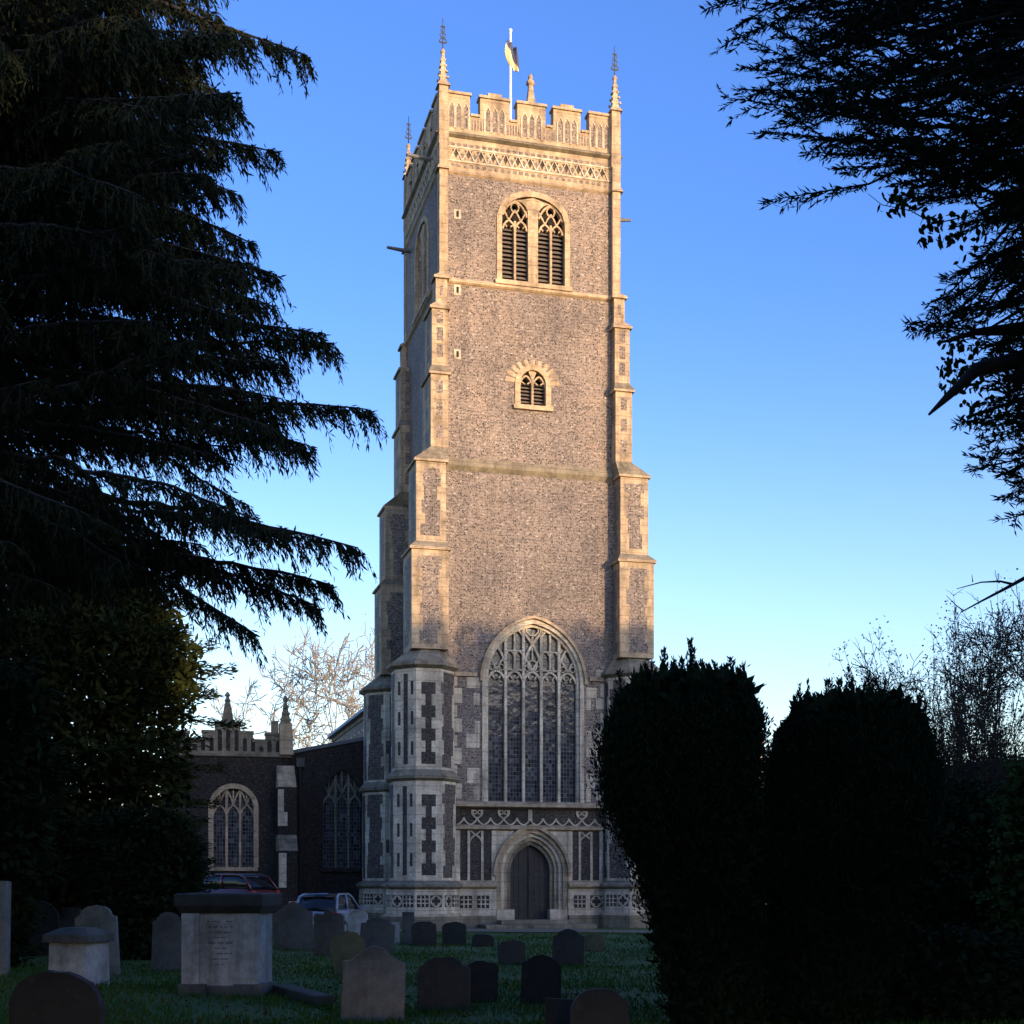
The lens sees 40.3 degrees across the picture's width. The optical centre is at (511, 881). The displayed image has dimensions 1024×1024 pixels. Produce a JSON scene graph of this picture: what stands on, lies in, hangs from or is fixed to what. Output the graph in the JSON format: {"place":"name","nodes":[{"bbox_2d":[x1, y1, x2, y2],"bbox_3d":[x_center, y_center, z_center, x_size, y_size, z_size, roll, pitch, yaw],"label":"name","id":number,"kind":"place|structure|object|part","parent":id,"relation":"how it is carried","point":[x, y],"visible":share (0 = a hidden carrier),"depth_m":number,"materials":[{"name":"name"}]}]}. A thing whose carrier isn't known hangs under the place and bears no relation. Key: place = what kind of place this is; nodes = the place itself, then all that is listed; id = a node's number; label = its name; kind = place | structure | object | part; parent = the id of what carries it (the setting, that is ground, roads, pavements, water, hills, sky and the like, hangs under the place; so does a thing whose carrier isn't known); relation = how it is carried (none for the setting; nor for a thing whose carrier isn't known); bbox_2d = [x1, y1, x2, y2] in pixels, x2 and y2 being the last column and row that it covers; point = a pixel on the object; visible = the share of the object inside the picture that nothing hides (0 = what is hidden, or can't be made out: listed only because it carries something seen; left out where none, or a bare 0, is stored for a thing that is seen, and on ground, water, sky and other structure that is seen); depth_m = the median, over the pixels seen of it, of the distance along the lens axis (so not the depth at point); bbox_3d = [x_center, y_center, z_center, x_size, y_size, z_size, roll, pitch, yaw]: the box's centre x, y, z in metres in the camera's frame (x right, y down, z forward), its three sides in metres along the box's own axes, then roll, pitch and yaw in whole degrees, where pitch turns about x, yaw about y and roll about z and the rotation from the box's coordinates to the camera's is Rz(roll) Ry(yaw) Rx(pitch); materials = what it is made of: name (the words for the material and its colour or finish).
{"place":"outdoors","nodes":[
{"label":"outdoors","id":0,"kind":"place"},
{"bbox_2d":[272,924,652,932],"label":"path","id":1,"kind":"structure","parent":0,"point":[537,930],"depth_m":52.06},
{"bbox_2d":[0,913,1023,1023],"bbox_3d":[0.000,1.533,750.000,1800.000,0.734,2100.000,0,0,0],"label":"ground","id":2,"kind":"structure","parent":0,"point":[201,1008],"depth_m":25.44,"materials":[{"name":"green plant"}]},
{"bbox_2d":[0,881,10,976],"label":"headstone","id":3,"kind":"object","parent":2,"relation":"on","point":[5,913],"visible":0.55,"depth_m":26.72,"materials":[{"name":"grey stone"}]},
{"bbox_2d":[0,656,79,967],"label":"dark evergreen","id":4,"kind":"object","parent":2,"relation":"on","point":[29,816],"visible":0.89,"depth_m":29.71,"materials":[{"name":"green plant"}]},
{"bbox_2d":[25,900,59,955],"bbox_3d":[-11.987,1.209,34.878,1.296,1.514,0.120,-1,4,-5],"label":"headstone","id":5,"kind":"object","parent":2,"relation":"on","point":[54,923],"visible":0.26,"depth_m":34.84,"materials":[{"name":"grey stone"}]},
{"bbox_2d":[9,970,104,1023],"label":"headstone","id":6,"kind":"object","parent":2,"relation":"on","point":[54,997],"visible":1,"depth_m":13.57,"materials":[{"name":"grey stone"}]},
{"bbox_2d":[57,907,81,927],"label":"headstone","id":7,"kind":"object","parent":2,"relation":"on","point":[67,918],"visible":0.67,"depth_m":36.82,"materials":[{"name":"grey stone"}]},
{"bbox_2d":[43,927,114,984],"bbox_3d":[-7.804,1.388,25.123,0.908,1.128,0.920,0,0,14],"label":"pedestal tomb","id":8,"kind":"object","parent":2,"relation":"on","point":[83,952],"visible":0.84,"depth_m":24.78,"materials":[{"name":"grey stone"}]},
{"bbox_2d":[75,905,120,974],"bbox_3d":[-8.432,1.235,28.347,0.857,1.534,0.120,-2,3,4],"label":"headstone","id":9,"kind":"object","parent":2,"relation":"on","point":[102,917],"visible":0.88,"depth_m":28.27,"materials":[{"name":"grey stone"}]},
{"bbox_2d":[0,545,251,920],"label":"thuja tree","id":10,"kind":"object","parent":2,"relation":"on","point":[145,664],"visible":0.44,"depth_m":36.48,"materials":[{"name":"green plant"}]},
{"bbox_2d":[59,803,221,959],"bbox_3d":[-8.773,0.083,32.977,3.762,3.902,3.271,0,0,0],"label":"round bush","id":11,"kind":"object","parent":2,"relation":"on","point":[138,871],"visible":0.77,"depth_m":32.18,"materials":[{"name":"green plant"}]},
{"bbox_2d":[151,912,180,971],"bbox_3d":[-7.154,1.308,29.033,0.672,1.364,0.120,1,-3,-8],"label":"headstone","id":12,"kind":"object","parent":2,"relation":"on","point":[166,940],"visible":0.73,"depth_m":28.97,"materials":[{"name":"grey stone"}]},
{"bbox_2d":[0,0,388,670],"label":"cedar tree","id":13,"kind":"object","parent":2,"relation":"on","point":[92,168],"visible":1,"depth_m":22.19,"materials":[{"name":"green plant"}]},
{"bbox_2d":[174,893,281,997],"bbox_3d":[-4.610,1.052,22.746,1.432,1.740,1.429,0,0,3],"label":"chest tomb","id":14,"kind":"object","parent":2,"relation":"on","point":[226,942],"visible":0.79,"depth_m":22.16,"materials":[{"name":"grey stone"}]},
{"bbox_2d":[201,873,279,892],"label":"parked car","id":15,"kind":"object","parent":2,"relation":"on","point":[242,883],"visible":0.29,"depth_m":51.57,"materials":[{"name":"red paint"}]},
{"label":"window","id":16,"kind":"part","parent":15,"relation":"part of","materials":[{"name":"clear glass"}]},
{"bbox_2d":[209,614,373,747],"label":"bare tree","id":17,"kind":"object","parent":2,"relation":"on","point":[348,700],"visible":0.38,"depth_m":93.35,"materials":[{"name":"brown plant"}]},
{"bbox_2d":[273,902,313,950],"bbox_3d":[-5.855,1.242,37.330,1.062,1.422,0.120,-2,-1,-5],"label":"headstone","id":18,"kind":"object","parent":2,"relation":"on","point":[292,925],"visible":0.89,"depth_m":37.27,"materials":[{"name":"grey stone"}]},
{"bbox_2d":[272,984,333,1006],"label":"grave kerb","id":19,"kind":"structure","parent":2,"relation":"on","point":[297,993],"depth_m":21.55,"materials":[{"name":"grey stone"}]},
{"bbox_2d":[313,909,343,955],"bbox_3d":[-4.577,1.332,34.903,0.772,1.277,0.120,0,2,5],"label":"headstone","id":20,"kind":"object","parent":2,"relation":"on","point":[328,924],"visible":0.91,"depth_m":34.85,"materials":[{"name":"grey stone"}]},
{"bbox_2d":[296,892,365,932],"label":"parked car","id":21,"kind":"object","parent":2,"relation":"on","point":[345,904],"visible":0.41,"depth_m":46.03,"materials":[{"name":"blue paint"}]},
{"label":"window","id":22,"kind":"part","parent":21,"relation":"part of","materials":[{"name":"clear glass"}]},
{"bbox_2d":[0,931,669,1023],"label":"fallen leaves","id":23,"kind":"object","parent":2,"relation":"on","point":[275,1006],"visible":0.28,"depth_m":23.67,"materials":[{"name":"brown plant"}]},
{"bbox_2d":[329,931,365,975],"bbox_3d":[-3.117,1.445,26.744,0.670,0.997,0.120,-14,-2,-8],"label":"headstone","id":24,"kind":"object","parent":2,"relation":"on","point":[345,945],"visible":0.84,"depth_m":26.69,"materials":[{"name":"grey stone"}]},
{"bbox_2d":[348,909,367,934],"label":"headstone","id":25,"kind":"object","parent":2,"relation":"on","point":[357,918],"visible":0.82,"depth_m":45.35,"materials":[{"name":"grey stone"}]},
{"bbox_2d":[340,946,405,1022],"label":"headstone","id":26,"kind":"object","parent":2,"relation":"on","point":[373,983],"visible":1,"depth_m":18.12,"materials":[{"name":"grey stone"}]},
{"bbox_2d":[360,918,395,952],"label":"headstone","id":27,"kind":"object","parent":2,"relation":"on","point":[378,932],"visible":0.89,"depth_m":35.81,"materials":[{"name":"grey stone"}]},
{"bbox_2d":[391,922,399,943],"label":"headstone","id":28,"kind":"object","parent":2,"relation":"on","point":[397,933],"visible":0.5,"depth_m":41.17,"materials":[{"name":"grey stone"}]},
{"bbox_2d":[402,912,413,944],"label":"headstone","id":29,"kind":"object","parent":2,"relation":"on","point":[407,920],"visible":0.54,"depth_m":41.21,"materials":[{"name":"grey stone"}]},
{"bbox_2d":[164,21,658,928],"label":"church","id":30,"kind":"structure","parent":2,"relation":"on","point":[440,779],"depth_m":56.22,"materials":[{"name":"stone"}]},
{"bbox_2d":[208,783,258,870],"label":"porch window","id":31,"kind":"structure","parent":30,"relation":"in","point":[235,837],"depth_m":61.70,"materials":[{"name":"glass"}]},
{"bbox_2d":[318,765,362,871],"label":"aisle window","id":32,"kind":"structure","parent":30,"relation":"in","point":[339,798],"depth_m":63.22,"materials":[{"name":"glass"}]},
{"bbox_2d":[412,215,428,325],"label":"belfry window","id":33,"kind":"structure","parent":30,"relation":"in","point":[421,258],"depth_m":58.60,"materials":[{"name":"stone"}]},
{"bbox_2d":[509,28,511,120],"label":"flagpole","id":34,"kind":"object","parent":30,"relation":"on","point":[510,79],"visible":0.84,"depth_m":58.04,"materials":[{"name":"white metal"}]},
{"bbox_2d":[505,39,518,74],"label":"flag","id":35,"kind":"object","parent":34,"relation":"hanging from","point":[510,50],"visible":1,"depth_m":58.03,"materials":[{"name":"fabric"}]},
{"bbox_2d":[456,615,602,809],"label":"arched window","id":36,"kind":"structure","parent":30,"relation":"in","point":[533,675],"depth_m":56.26,"materials":[{"name":"glass"}]},
{"bbox_2d":[493,824,571,919],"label":"doorway","id":37,"kind":"structure","parent":30,"relation":"in","point":[532,868],"depth_m":56.32,"materials":[{"name":"stone"}]},
{"bbox_2d":[506,360,559,411],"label":"ringing chamber window","id":38,"kind":"structure","parent":30,"relation":"in","point":[533,384],"depth_m":56.11,"materials":[{"name":"stone"}]},
{"bbox_2d":[495,191,571,291],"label":"belfry window","id":39,"kind":"structure","parent":30,"relation":"in","point":[544,217],"depth_m":56.16,"materials":[{"name":"stone"}]},
{"bbox_2d":[411,921,436,945],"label":"headstone","id":40,"kind":"object","parent":2,"relation":"on","point":[423,933],"visible":0.85,"depth_m":40.01,"materials":[{"name":"grey stone"}]},
{"bbox_2d":[417,957,469,1011],"bbox_3d":[-0.983,1.537,20.090,0.758,0.908,0.120,1,-4,4],"label":"headstone","id":41,"kind":"object","parent":2,"relation":"on","point":[443,982],"visible":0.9,"depth_m":20.03,"materials":[{"name":"grey stone"}]},
{"bbox_2d":[442,922,466,945],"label":"headstone","id":42,"kind":"object","parent":2,"relation":"on","point":[453,933],"visible":0.86,"depth_m":40.60,"materials":[{"name":"grey stone"}]},
{"bbox_2d":[466,961,497,1002],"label":"headstone","id":43,"kind":"object","parent":2,"relation":"on","point":[483,980],"visible":0.82,"depth_m":21.43,"materials":[{"name":"grey stone"}]},
{"bbox_2d":[471,933,493,946],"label":"headstone","id":44,"kind":"object","parent":2,"relation":"on","point":[481,940],"visible":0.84,"depth_m":38.83,"materials":[{"name":"grey stone"}]},
{"bbox_2d":[497,940,525,964],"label":"headstone","id":45,"kind":"object","parent":2,"relation":"on","point":[508,951],"visible":0.9,"depth_m":30.93,"materials":[{"name":"grey stone"}]},
{"bbox_2d":[520,955,561,1003],"bbox_3d":[0.434,1.528,21.005,0.618,0.854,0.120,1,-3,3],"label":"headstone","id":46,"kind":"object","parent":2,"relation":"on","point":[540,978],"visible":0.87,"depth_m":20.95,"materials":[{"name":"grey stone"}]},
{"bbox_2d":[545,997,572,1023],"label":"headstone","id":47,"kind":"object","parent":2,"relation":"on","point":[557,1010],"visible":0.8,"depth_m":16.40,"materials":[{"name":"grey stone"}]},
{"bbox_2d":[552,929,584,965],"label":"headstone","id":48,"kind":"object","parent":2,"relation":"on","point":[568,946],"visible":0.89,"depth_m":30.92,"materials":[{"name":"grey stone"}]},
{"bbox_2d":[584,934,603,951],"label":"headstone","id":49,"kind":"object","parent":2,"relation":"on","point":[594,942],"visible":0.81,"depth_m":37.28,"materials":[{"name":"grey stone"}]},
{"bbox_2d":[570,988,628,1023],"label":"headstone","id":50,"kind":"object","parent":2,"relation":"on","point":[599,1006],"visible":1,"depth_m":16.00,"materials":[{"name":"grey stone"}]},
{"bbox_2d":[582,637,786,1023],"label":"clipped yew","id":51,"kind":"object","parent":2,"relation":"on","point":[681,751],"visible":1,"depth_m":17.57,"materials":[{"name":"green plant"}]},
{"bbox_2d":[754,665,957,1023],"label":"clipped yew","id":52,"kind":"object","parent":2,"relation":"on","point":[859,773],"visible":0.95,"depth_m":17.80,"materials":[{"name":"green plant"}]},
{"bbox_2d":[699,0,1023,534],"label":"yew tree","id":53,"kind":"object","parent":2,"relation":"on","point":[990,80],"visible":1,"depth_m":4.78,"materials":[{"name":"green plant"}]},
{"bbox_2d":[867,168,1023,440],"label":"climbing plant","id":54,"kind":"object","parent":53,"relation":"attached to","point":[929,226],"visible":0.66,"depth_m":5.33,"materials":[{"name":"green plant"}]},
{"bbox_2d":[828,571,1023,897],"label":"twiggy shrub","id":55,"kind":"object","parent":2,"relation":"on","point":[960,729],"visible":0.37,"depth_m":31.57,"materials":[{"name":"brown plant"}]},
{"bbox_2d":[829,635,1023,790],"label":"twiggy shrub","id":56,"kind":"object","parent":2,"relation":"on","point":[942,700],"visible":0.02,"depth_m":35.48,"materials":[{"name":"brown plant"}]},
{"bbox_2d":[899,776,1023,936],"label":"evergreen shrub","id":57,"kind":"object","parent":2,"relation":"on","point":[956,872],"visible":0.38,"depth_m":27.30,"materials":[{"name":"green plant"}]},
{"bbox_2d":[946,752,1023,794],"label":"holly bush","id":58,"kind":"object","parent":2,"relation":"on","point":[984,763],"depth_m":39.50,"materials":[{"name":"green plant"}]},
{"bbox_2d":[968,753,1023,943],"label":"evergreen shrub","id":59,"kind":"object","parent":2,"relation":"on","point":[1008,891],"visible":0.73,"depth_m":23.88,"materials":[{"name":"green plant"}]},
{"bbox_2d":[6,0,1023,800],"label":"sky","id":60,"kind":"structure","parent":0,"point":[804,491],"materials":[{"name":"blue"}]},
{"bbox_2d":[841,568,1023,784],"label":"bare tree","id":61,"kind":"object","parent":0,"point":[978,636],"visible":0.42,"depth_m":35.55,"materials":[{"name":"brown plant"}]},
{"bbox_2d":[946,576,1023,612],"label":"leafless branch","id":62,"kind":"object","parent":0,"point":[1011,584],"visible":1,"depth_m":10.99,"materials":[{"name":"brown plant"}]}
]}

